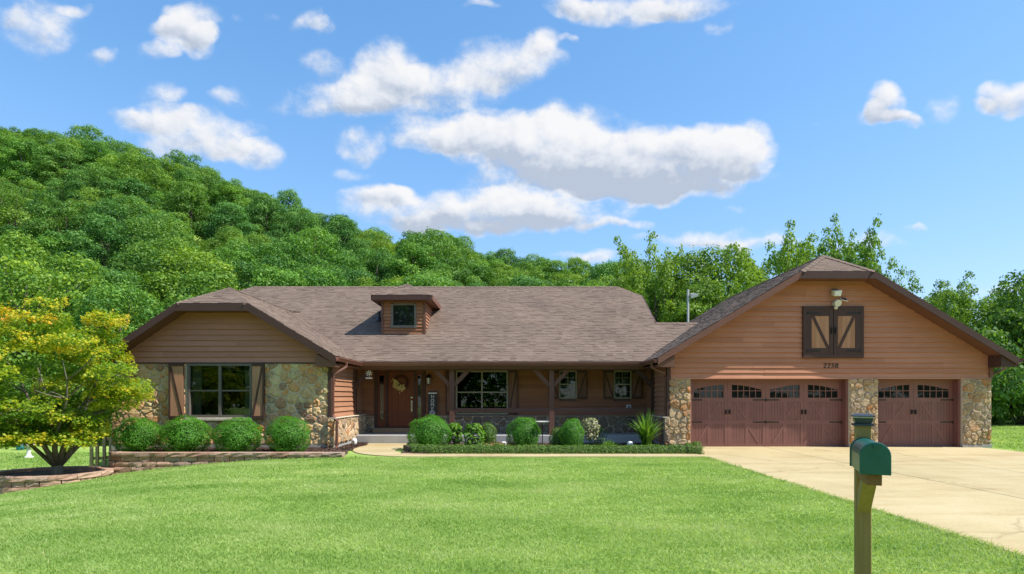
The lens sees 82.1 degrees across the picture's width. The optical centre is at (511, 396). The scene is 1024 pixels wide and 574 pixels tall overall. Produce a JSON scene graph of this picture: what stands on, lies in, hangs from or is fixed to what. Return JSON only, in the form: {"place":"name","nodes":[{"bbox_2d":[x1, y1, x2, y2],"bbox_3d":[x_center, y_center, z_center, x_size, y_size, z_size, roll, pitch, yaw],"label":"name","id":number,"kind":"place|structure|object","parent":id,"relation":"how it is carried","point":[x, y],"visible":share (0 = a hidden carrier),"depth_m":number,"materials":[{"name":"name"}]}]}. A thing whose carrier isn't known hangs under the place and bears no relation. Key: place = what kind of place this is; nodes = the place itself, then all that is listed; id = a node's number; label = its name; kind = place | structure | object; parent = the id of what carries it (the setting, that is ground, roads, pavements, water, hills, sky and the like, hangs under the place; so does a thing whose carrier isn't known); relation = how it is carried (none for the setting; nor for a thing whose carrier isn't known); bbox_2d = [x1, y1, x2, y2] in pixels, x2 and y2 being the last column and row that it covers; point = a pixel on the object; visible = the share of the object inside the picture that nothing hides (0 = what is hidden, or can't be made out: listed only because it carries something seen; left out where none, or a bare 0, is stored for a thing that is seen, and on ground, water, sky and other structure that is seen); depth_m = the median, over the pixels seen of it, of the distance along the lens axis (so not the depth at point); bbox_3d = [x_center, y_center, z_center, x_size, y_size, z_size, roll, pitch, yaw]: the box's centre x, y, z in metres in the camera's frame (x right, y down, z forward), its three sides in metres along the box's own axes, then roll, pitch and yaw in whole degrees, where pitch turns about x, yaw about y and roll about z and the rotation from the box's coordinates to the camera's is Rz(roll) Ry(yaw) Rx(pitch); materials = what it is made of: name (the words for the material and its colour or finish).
{"place":"outdoors","nodes":[
{"label":"outdoors","id":0,"kind":"place"},
{"bbox_2d":[0,177,1023,573],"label":"ground","id":1,"kind":"structure","parent":0,"point":[406,467],"depth_m":7.09,"materials":[{"name":"green plant"}]},
{"bbox_2d":[0,131,37,191],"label":"tree","id":2,"kind":"object","parent":1,"relation":"on","point":[5,142],"visible":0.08,"depth_m":84.55,"materials":[{"name":"green plant"}]},
{"bbox_2d":[0,138,57,201],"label":"tree","id":3,"kind":"object","parent":1,"relation":"on","point":[18,159],"visible":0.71,"depth_m":80.51,"materials":[{"name":"green plant"}]},
{"bbox_2d":[0,178,64,242],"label":"tree","id":4,"kind":"object","parent":1,"relation":"on","point":[13,214],"visible":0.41,"depth_m":67.90,"materials":[{"name":"green plant"}]},
{"bbox_2d":[0,230,66,302],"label":"tree","id":5,"kind":"object","parent":1,"relation":"on","point":[37,253],"visible":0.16,"depth_m":52.47,"materials":[{"name":"green plant"}]},
{"bbox_2d":[32,127,67,153],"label":"tree","id":6,"kind":"object","parent":1,"relation":"on","point":[48,135],"visible":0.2,"depth_m":93.12,"materials":[{"name":"green plant"}]},
{"bbox_2d":[0,466,113,493],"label":"tree ring","id":7,"kind":"object","parent":1,"relation":"on","point":[13,483],"visible":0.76,"depth_m":13.61,"materials":[{"name":"beige stone"}]},
{"bbox_2d":[1,470,97,483],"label":"ring soil","id":8,"kind":"structure","parent":7,"relation":"in","point":[38,473],"depth_m":14.56,"materials":[{"name":"brown soil"}]},
{"bbox_2d":[0,292,154,474],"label":"japanese maple","id":9,"kind":"object","parent":8,"relation":"on","point":[72,427],"visible":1,"depth_m":14.04,"materials":[{"name":"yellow plant"}]},
{"bbox_2d":[24,229,97,287],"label":"tree","id":10,"kind":"object","parent":1,"relation":"on","point":[56,242],"visible":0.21,"depth_m":59.16,"materials":[{"name":"green plant"}]},
{"bbox_2d":[12,190,112,264],"bbox_3d":[-49.455,-16.672,65.375,8.896,10.756,9.224,0,0,-28],"label":"tree","id":11,"kind":"object","parent":1,"relation":"on","point":[47,221],"visible":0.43,"depth_m":63.02,"materials":[{"name":"green plant"}]},
{"bbox_2d":[43,178,81,205],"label":"tree","id":12,"kind":"object","parent":1,"relation":"on","point":[56,191],"visible":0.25,"depth_m":75.43,"materials":[{"name":"green plant"}]},
{"bbox_2d":[32,141,94,198],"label":"tree","id":13,"kind":"object","parent":1,"relation":"on","point":[64,157],"visible":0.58,"depth_m":81.19,"materials":[{"name":"green plant"}]},
{"bbox_2d":[0,241,132,388],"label":"tree","id":14,"kind":"object","parent":1,"relation":"on","point":[36,278],"visible":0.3,"depth_m":39.13,"materials":[{"name":"green plant"}]},
{"bbox_2d":[32,259,153,333],"bbox_3d":[-33.142,-5.257,47.331,9.979,11.724,11.236,0,0,-35],"label":"tree","id":15,"kind":"object","parent":1,"relation":"on","point":[117,274],"visible":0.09,"depth_m":46.66,"materials":[{"name":"green plant"}]},
{"bbox_2d":[63,123,122,153],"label":"tree","id":16,"kind":"object","parent":1,"relation":"on","point":[89,136],"visible":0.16,"depth_m":99.22,"materials":[{"name":"green plant"}]},
{"bbox_2d":[46,211,140,284],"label":"tree","id":17,"kind":"object","parent":1,"relation":"on","point":[100,222],"visible":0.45,"depth_m":58.61,"materials":[{"name":"green plant"}]},
{"bbox_2d":[61,160,127,217],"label":"tree","id":18,"kind":"object","parent":1,"relation":"on","point":[103,179],"visible":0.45,"depth_m":74.67,"materials":[{"name":"green plant"}]},
{"bbox_2d":[68,139,123,183],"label":"tree","id":19,"kind":"object","parent":1,"relation":"on","point":[96,148],"visible":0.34,"depth_m":85.01,"materials":[{"name":"green plant"}]},
{"bbox_2d":[62,186,136,248],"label":"tree","id":20,"kind":"object","parent":1,"relation":"on","point":[87,195],"visible":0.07,"depth_m":67.47,"materials":[{"name":"green plant"}]},
{"bbox_2d":[33,278,167,377],"bbox_3d":[-26.766,-2.435,39.845,9.257,11.253,9.609,0,0,-12],"label":"tree","id":21,"kind":"object","parent":1,"relation":"on","point":[114,293],"visible":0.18,"depth_m":38.90,"materials":[{"name":"green plant"}]},
{"bbox_2d":[90,437,111,465],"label":"picket gate","id":22,"kind":"structure","parent":1,"relation":"on","point":[97,458],"depth_m":17.92,"materials":[{"name":"grey wood"}]},
{"bbox_2d":[83,191,168,267],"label":"tree","id":23,"kind":"object","parent":1,"relation":"on","point":[117,203],"visible":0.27,"depth_m":64.34,"materials":[{"name":"green plant"}]},
{"bbox_2d":[103,176,160,212],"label":"tree","id":24,"kind":"object","parent":1,"relation":"on","point":[131,186],"visible":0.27,"depth_m":73.80,"materials":[{"name":"green plant"}]},
{"bbox_2d":[87,152,184,207],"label":"tree","id":25,"kind":"object","parent":1,"relation":"on","point":[138,174],"visible":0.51,"depth_m":79.70,"materials":[{"name":"green plant"}]},
{"bbox_2d":[97,213,217,291],"bbox_3d":[-36.298,-12.733,60.830,12.011,12.192,10.133,0,0,-37],"label":"tree","id":26,"kind":"object","parent":1,"relation":"on","point":[153,230],"visible":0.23,"depth_m":59.10,"materials":[{"name":"green plant"}]},
{"bbox_2d":[125,210,201,267],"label":"tree","id":27,"kind":"object","parent":1,"relation":"on","point":[152,215],"visible":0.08,"depth_m":64.11,"materials":[{"name":"green plant"}]},
{"bbox_2d":[138,156,188,209],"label":"tree","id":28,"kind":"object","parent":1,"relation":"on","point":[174,166],"visible":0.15,"depth_m":91.85,"materials":[{"name":"green plant"}]},
{"bbox_2d":[112,232,218,305],"bbox_3d":[-32.622,-9.023,55.014,12.400,12.263,10.587,0,0,-5],"label":"tree","id":29,"kind":"object","parent":1,"relation":"on","point":[145,259],"visible":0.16,"depth_m":52.76,"materials":[{"name":"green plant"}]},
{"bbox_2d":[154,149,210,182],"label":"tree","id":30,"kind":"object","parent":1,"relation":"on","point":[183,158],"visible":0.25,"depth_m":96.44,"materials":[{"name":"green plant"}]},
{"bbox_2d":[162,166,208,215],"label":"tree","id":31,"kind":"object","parent":1,"relation":"on","point":[182,175],"visible":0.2,"depth_m":86.33,"materials":[{"name":"green plant"}]},
{"bbox_2d":[128,246,243,327],"bbox_3d":[-28.270,-7.547,53.141,11.718,11.728,12.622,0,0,21],"label":"tree","id":32,"kind":"object","parent":1,"relation":"on","point":[175,277],"visible":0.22,"depth_m":50.86,"materials":[{"name":"green plant"}]},
{"bbox_2d":[154,179,224,242],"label":"tree","id":33,"kind":"object","parent":1,"relation":"on","point":[185,212],"visible":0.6,"depth_m":74.75,"materials":[{"name":"green plant"}]},
{"bbox_2d":[154,265,239,312],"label":"tree","id":34,"kind":"object","parent":1,"relation":"on","point":[208,280],"visible":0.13,"depth_m":42.17,"materials":[{"name":"green plant"}]},
{"bbox_2d":[187,165,224,203],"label":"tree","id":35,"kind":"object","parent":1,"relation":"on","point":[201,172],"visible":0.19,"depth_m":93.19,"materials":[{"name":"green plant"}]},
{"bbox_2d":[107,447,344,473],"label":"planter wall","id":36,"kind":"structure","parent":1,"relation":"on","point":[120,461],"depth_m":15.08,"materials":[{"name":"beige stone"}]},
{"bbox_2d":[195,199,257,251],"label":"tree","id":37,"kind":"object","parent":1,"relation":"on","point":[231,219],"visible":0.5,"depth_m":74.05,"materials":[{"name":"green plant"}]},
{"bbox_2d":[207,180,250,224],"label":"tree","id":38,"kind":"object","parent":1,"relation":"on","point":[233,191],"visible":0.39,"depth_m":86.65,"materials":[{"name":"green plant"}]},
{"bbox_2d":[206,177,255,208],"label":"tree","id":39,"kind":"object","parent":1,"relation":"on","point":[237,184],"visible":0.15,"depth_m":91.19,"materials":[{"name":"green plant"}]},
{"bbox_2d":[201,224,275,257],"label":"tree","id":40,"kind":"object","parent":1,"relation":"on","point":[231,233],"visible":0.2,"depth_m":68.77,"materials":[{"name":"green plant"}]},
{"bbox_2d":[129,446,347,454],"bbox_3d":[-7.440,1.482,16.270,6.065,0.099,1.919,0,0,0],"label":"mulch","id":41,"kind":"object","parent":1,"relation":"on","point":[315,449],"visible":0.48,"depth_m":16.12,"materials":[{"name":"brown soil"}]},
{"bbox_2d":[108,417,165,451],"bbox_3d":[-10.220,1.045,16.039,1.336,1.018,1.357,0,0,0],"label":"round shrub","id":42,"kind":"object","parent":41,"relation":"on","point":[141,435],"visible":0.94,"depth_m":15.74,"materials":[{"name":"green plant"}]},
{"bbox_2d":[157,415,212,451],"bbox_3d":[-8.915,0.998,16.066,1.376,1.043,1.516,0,0,0],"label":"round shrub","id":43,"kind":"object","parent":41,"relation":"on","point":[186,435],"visible":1,"depth_m":15.73,"materials":[{"name":"green plant"}]},
{"bbox_2d":[210,417,262,451],"bbox_3d":[-7.502,1.049,16.043,1.358,0.997,1.341,0,0,0],"label":"round shrub","id":44,"kind":"object","parent":41,"relation":"on","point":[237,436],"visible":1,"depth_m":15.74,"materials":[{"name":"green plant"}]},
{"bbox_2d":[262,416,312,451],"bbox_3d":[-6.136,1.032,16.029,1.282,1.048,1.274,0,0,0],"label":"round shrub","id":45,"kind":"object","parent":41,"relation":"on","point":[287,436],"visible":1,"depth_m":15.77,"materials":[{"name":"green plant"}]},
{"bbox_2d":[210,237,308,284],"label":"tree","id":46,"kind":"object","parent":1,"relation":"on","point":[244,254],"visible":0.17,"depth_m":58.47,"materials":[{"name":"green plant"}]},
{"bbox_2d":[217,255,303,290],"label":"tree","id":47,"kind":"object","parent":1,"relation":"on","point":[242,268],"visible":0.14,"depth_m":53.43,"materials":[{"name":"green plant"}]},
{"bbox_2d":[236,193,294,243],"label":"tree","id":48,"kind":"object","parent":1,"relation":"on","point":[262,207],"visible":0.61,"depth_m":82.12,"materials":[{"name":"green plant"}]},
{"bbox_2d":[243,263,310,288],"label":"tree","id":49,"kind":"object","parent":1,"relation":"on","point":[277,276],"visible":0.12,"depth_m":48.65,"materials":[{"name":"green plant"}]},
{"bbox_2d":[274,187,303,222],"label":"tree","id":50,"kind":"object","parent":1,"relation":"on","point":[297,202],"visible":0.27,"depth_m":98.96,"materials":[{"name":"green plant"}]},
{"bbox_2d":[258,202,324,240],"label":"tree","id":51,"kind":"object","parent":1,"relation":"on","point":[306,215],"visible":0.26,"depth_m":84.41,"materials":[{"name":"green plant"}]},
{"bbox_2d":[267,224,361,285],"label":"tree","id":52,"kind":"object","parent":1,"relation":"on","point":[309,248],"visible":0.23,"depth_m":64.03,"materials":[{"name":"green plant"}]},
{"bbox_2d":[283,264,353,285],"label":"tree","id":53,"kind":"object","parent":1,"relation":"on","point":[308,276],"visible":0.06,"depth_m":53.12,"materials":[{"name":"green plant"}]},
{"bbox_2d":[278,259,375,285],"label":"tree","id":54,"kind":"object","parent":1,"relation":"on","point":[351,273],"visible":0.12,"depth_m":58.41,"materials":[{"name":"green plant"}]},
{"bbox_2d":[321,213,368,260],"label":"tree","id":55,"kind":"object","parent":1,"relation":"on","point":[344,234],"visible":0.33,"depth_m":81.05,"materials":[{"name":"green plant"}]},
{"bbox_2d":[336,237,388,285],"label":"tree","id":56,"kind":"object","parent":1,"relation":"on","point":[349,249],"visible":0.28,"depth_m":73.65,"materials":[{"name":"green plant"}]},
{"bbox_2d":[353,228,396,256],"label":"tree","id":57,"kind":"object","parent":1,"relation":"on","point":[384,243],"visible":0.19,"depth_m":85.89,"materials":[{"name":"green plant"}]},
{"bbox_2d":[339,247,415,285],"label":"tree","id":58,"kind":"object","parent":1,"relation":"on","point":[387,255],"visible":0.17,"depth_m":69.13,"materials":[{"name":"green plant"}]},
{"bbox_2d":[375,240,449,285],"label":"tree","id":59,"kind":"object","parent":1,"relation":"on","point":[404,266],"visible":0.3,"depth_m":65.00,"materials":[{"name":"green plant"}]},
{"bbox_2d":[399,269,453,285],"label":"tree","id":60,"kind":"object","parent":1,"relation":"on","point":[424,280],"visible":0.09,"depth_m":44.61,"materials":[{"name":"green plant"}]},
{"bbox_2d":[384,226,474,279],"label":"tree","id":61,"kind":"object","parent":1,"relation":"on","point":[442,238],"visible":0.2,"depth_m":70.16,"materials":[{"name":"green plant"}]},
{"bbox_2d":[444,268,481,285],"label":"tree","id":62,"kind":"object","parent":1,"relation":"on","point":[462,274],"visible":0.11,"depth_m":65.31,"materials":[{"name":"green plant"}]},
{"bbox_2d":[461,261,500,285],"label":"tree","id":63,"kind":"object","parent":1,"relation":"on","point":[481,268],"visible":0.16,"depth_m":69.59,"materials":[{"name":"green plant"}]},
{"bbox_2d":[484,267,549,285],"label":"tree","id":64,"kind":"object","parent":1,"relation":"on","point":[504,272],"visible":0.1,"depth_m":69.63,"materials":[{"name":"green plant"}]},
{"bbox_2d":[353,443,702,456],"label":"walkway","id":65,"kind":"structure","parent":1,"relation":"on","point":[382,449],"depth_m":15.66,"materials":[{"name":"concrete"}]},
{"bbox_2d":[402,443,687,453],"bbox_3d":[0.950,1.617,17.675,8.100,0.145,3.550,0,0,0],"label":"flower bed","id":66,"kind":"object","parent":1,"relation":"on","point":[508,443],"visible":0.1,"depth_m":18.89,"materials":[{"name":"soil"}]},
{"bbox_2d":[407,414,452,445],"bbox_3d":[-2.427,1.023,17.268,1.389,1.053,1.372,0,0,0],"label":"round shrub","id":67,"kind":"object","parent":66,"relation":"on","point":[429,432],"visible":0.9,"depth_m":16.91,"materials":[{"name":"green plant"}]},
{"bbox_2d":[462,423,485,445],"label":"leafy plant","id":68,"kind":"object","parent":66,"relation":"on","point":[472,428],"visible":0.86,"depth_m":17.10,"materials":[{"name":"green plant"}]},
{"bbox_2d":[505,417,540,445],"bbox_3d":[0.341,1.088,17.602,1.091,0.978,1.100,0,0,0],"label":"round shrub","id":69,"kind":"object","parent":66,"relation":"on","point":[524,432],"visible":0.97,"depth_m":17.32,"materials":[{"name":"green plant"}]},
{"bbox_2d":[403,441,704,453],"bbox_3d":[1.024,1.397,16.252,8.412,0.346,1.257,0,0,5],"label":"edging hedge","id":70,"kind":"object","parent":66,"relation":"on","point":[691,448],"visible":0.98,"depth_m":15.95,"materials":[{"name":"green plant"}]},
{"bbox_2d":[558,418,584,446],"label":"round shrub","id":71,"kind":"object","parent":66,"relation":"on","point":[571,433],"visible":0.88,"depth_m":16.80,"materials":[{"name":"green plant"}]},
{"bbox_2d":[581,417,599,440],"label":"variegated shrub","id":72,"kind":"object","parent":66,"relation":"on","point":[588,421],"visible":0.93,"depth_m":17.80,"materials":[{"name":"white plant"}]},
{"bbox_2d":[630,409,664,444],"bbox_3d":[3.923,0.930,17.105,1.313,1.240,1.437,0,0,0],"label":"strap leaf plant","id":73,"kind":"object","parent":66,"relation":"on","point":[647,431],"visible":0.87,"depth_m":17.01,"materials":[{"name":"green plant"}]},
{"bbox_2d":[89,255,1022,449],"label":"house","id":74,"kind":"structure","parent":1,"relation":"on","point":[792,357],"depth_m":18.28,"materials":[{"name":"brown wood"}]},
{"bbox_2d":[184,363,253,420],"bbox_3d":[-8.550,-0.150,17.275,2.000,1.720,0.330,0,0,0],"label":"window","id":75,"kind":"structure","parent":74,"relation":"in","point":[197,390],"depth_m":17.20,"materials":[{"name":"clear glass"}]},
{"bbox_2d":[388,371,413,426],"bbox_3d":[-3.962,0.095,21.007,0.925,1.990,0.137,0,0,0],"label":"entry door","id":76,"kind":"structure","parent":74,"relation":"in","point":[399,403],"depth_m":21.01,"materials":[{"name":"brown wood"}]},
{"bbox_2d":[456,371,507,414],"bbox_3d":[-1.075,-0.138,21.034,1.870,1.575,0.152,0,0,0],"label":"window","id":77,"kind":"structure","parent":74,"relation":"in","point":[457,392],"depth_m":20.97,"materials":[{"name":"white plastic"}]},
{"bbox_2d":[613,371,631,398],"bbox_3d":[3.950,-0.422,21.099,0.640,1.085,0.282,0,0,0],"label":"window","id":78,"kind":"structure","parent":74,"relation":"in","point":[626,384],"depth_m":21.21,"materials":[{"name":"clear glass"}]},
{"bbox_2d":[692,379,841,445],"bbox_3d":[7.895,0.509,18.284,4.730,2.078,0.131,0,0,0],"label":"garage door","id":79,"kind":"structure","parent":74,"relation":"in","point":[725,412],"depth_m":18.28,"materials":[{"name":"paint"}]},
{"bbox_2d":[802,306,863,357],"bbox_3d":[9.815,-1.966,17.955,1.850,1.578,0.151,0,0,0],"label":"loft door","id":80,"kind":"structure","parent":74,"relation":"in","point":[827,331],"depth_m":17.93,"materials":[{"name":"brown wood"}]},
{"bbox_2d":[878,379,952,445],"bbox_3d":[12.490,0.509,18.259,2.460,2.078,0.081,0,0,0],"label":"garage door","id":81,"kind":"structure","parent":74,"relation":"in","point":[911,412],"depth_m":18.29,"materials":[{"name":"paint"}]},
{"bbox_2d":[533,257,578,284],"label":"tree","id":82,"kind":"object","parent":1,"relation":"on","point":[552,264],"visible":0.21,"depth_m":80.27,"materials":[{"name":"green plant"}]},
{"bbox_2d":[534,277,608,285],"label":"tree","id":83,"kind":"object","parent":1,"relation":"on","point":[557,283],"visible":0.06,"depth_m":52.02,"materials":[{"name":"green plant"}]},
{"bbox_2d":[564,257,594,282],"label":"tree","id":84,"kind":"object","parent":1,"relation":"on","point":[581,267],"visible":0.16,"depth_m":86.47,"materials":[{"name":"green plant"}]},
{"bbox_2d":[580,259,620,285],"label":"tree","id":85,"kind":"object","parent":1,"relation":"on","point":[603,269],"visible":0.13,"depth_m":70.25,"materials":[{"name":"green plant"}]},
{"bbox_2d":[611,254,661,315],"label":"tree","id":86,"kind":"object","parent":1,"relation":"on","point":[625,273],"visible":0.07,"depth_m":41.11,"materials":[{"name":"green plant"}]},
{"bbox_2d":[612,230,715,321],"bbox_3d":[9.660,-4.043,38.049,6.976,12.807,7.528,0,0,24],"label":"tree","id":87,"kind":"object","parent":1,"relation":"on","point":[631,277],"visible":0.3,"depth_m":36.17,"materials":[{"name":"green plant"}]},
{"bbox_2d":[643,245,722,322],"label":"tree","id":88,"kind":"object","parent":1,"relation":"on","point":[689,256],"visible":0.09,"depth_m":38.36,"materials":[{"name":"green plant"}]},
{"bbox_2d":[658,277,734,322],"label":"tree","id":89,"kind":"object","parent":1,"relation":"on","point":[682,306],"visible":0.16,"depth_m":36.00,"materials":[{"name":"green plant"}]},
{"bbox_2d":[673,244,762,321],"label":"tree","id":90,"kind":"object","parent":1,"relation":"on","point":[725,267],"visible":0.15,"depth_m":37.61,"materials":[{"name":"green plant"}]},
{"bbox_2d":[726,219,818,290],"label":"tree","id":91,"kind":"object","parent":1,"relation":"on","point":[806,255],"visible":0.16,"depth_m":38.63,"materials":[{"name":"green plant"}]},
{"bbox_2d":[761,238,878,280],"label":"tree","id":92,"kind":"object","parent":1,"relation":"on","point":[767,265],"visible":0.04,"depth_m":43.61,"materials":[{"name":"green plant"}]},
{"bbox_2d":[765,226,881,275],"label":"tree","id":93,"kind":"object","parent":1,"relation":"on","point":[872,264],"visible":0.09,"depth_m":39.89,"materials":[{"name":"green plant"}]},
{"bbox_2d":[794,213,908,290],"bbox_3d":[23.250,-5.003,41.252,6.198,14.938,6.452,0,0,7],"label":"tree","id":94,"kind":"object","parent":1,"relation":"on","point":[841,241],"visible":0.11,"depth_m":39.88,"materials":[{"name":"green plant"}]},
{"bbox_2d":[850,413,890,573],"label":"mailbox","id":95,"kind":"object","parent":1,"relation":"on","point":[870,460],"visible":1,"depth_m":4.08,"materials":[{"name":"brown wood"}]},
{"bbox_2d":[859,442,890,475],"bbox_3d":[2.265,0.387,3.663,0.172,0.203,0.046,0,0,24],"label":"door","id":96,"kind":"structure","parent":95,"relation":"in","point":[874,457],"depth_m":3.66,"materials":[{"name":"green metal"}]},
{"bbox_2d":[906,270,978,331],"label":"tree","id":97,"kind":"object","parent":1,"relation":"on","point":[959,296],"visible":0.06,"depth_m":41.63,"materials":[{"name":"green plant"}]},
{"bbox_2d":[939,280,1008,325],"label":"tree","id":98,"kind":"object","parent":1,"relation":"on","point":[947,285],"visible":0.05,"depth_m":44.79,"materials":[{"name":"green plant"}]},
{"bbox_2d":[959,294,1022,335],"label":"tree","id":99,"kind":"object","parent":1,"relation":"on","point":[984,309],"visible":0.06,"depth_m":42.16,"materials":[{"name":"green plant"}]},
{"bbox_2d":[969,324,1023,424],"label":"tree","id":100,"kind":"object","parent":1,"relation":"on","point":[1011,385],"visible":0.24,"depth_m":30.74,"materials":[{"name":"green plant"}]},
{"bbox_2d":[972,269,1023,407],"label":"tree","id":101,"kind":"object","parent":1,"relation":"on","point":[1015,288],"visible":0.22,"depth_m":39.01,"materials":[{"name":"green plant"}]},
{"bbox_2d":[978,305,1023,424],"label":"tree","id":102,"kind":"object","parent":1,"relation":"on","point":[1001,321],"visible":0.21,"depth_m":32.67,"materials":[{"name":"green plant"}]},
{"bbox_2d":[0,0,1023,319],"label":"sky","id":103,"kind":"structure","parent":0,"point":[552,129],"materials":[{"name":"blue"}]},
{"bbox_2d":[695,446,1023,554],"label":"driveway","id":104,"kind":"structure","parent":0,"point":[978,492],"depth_m":11.01,"materials":[{"name":"concrete"}]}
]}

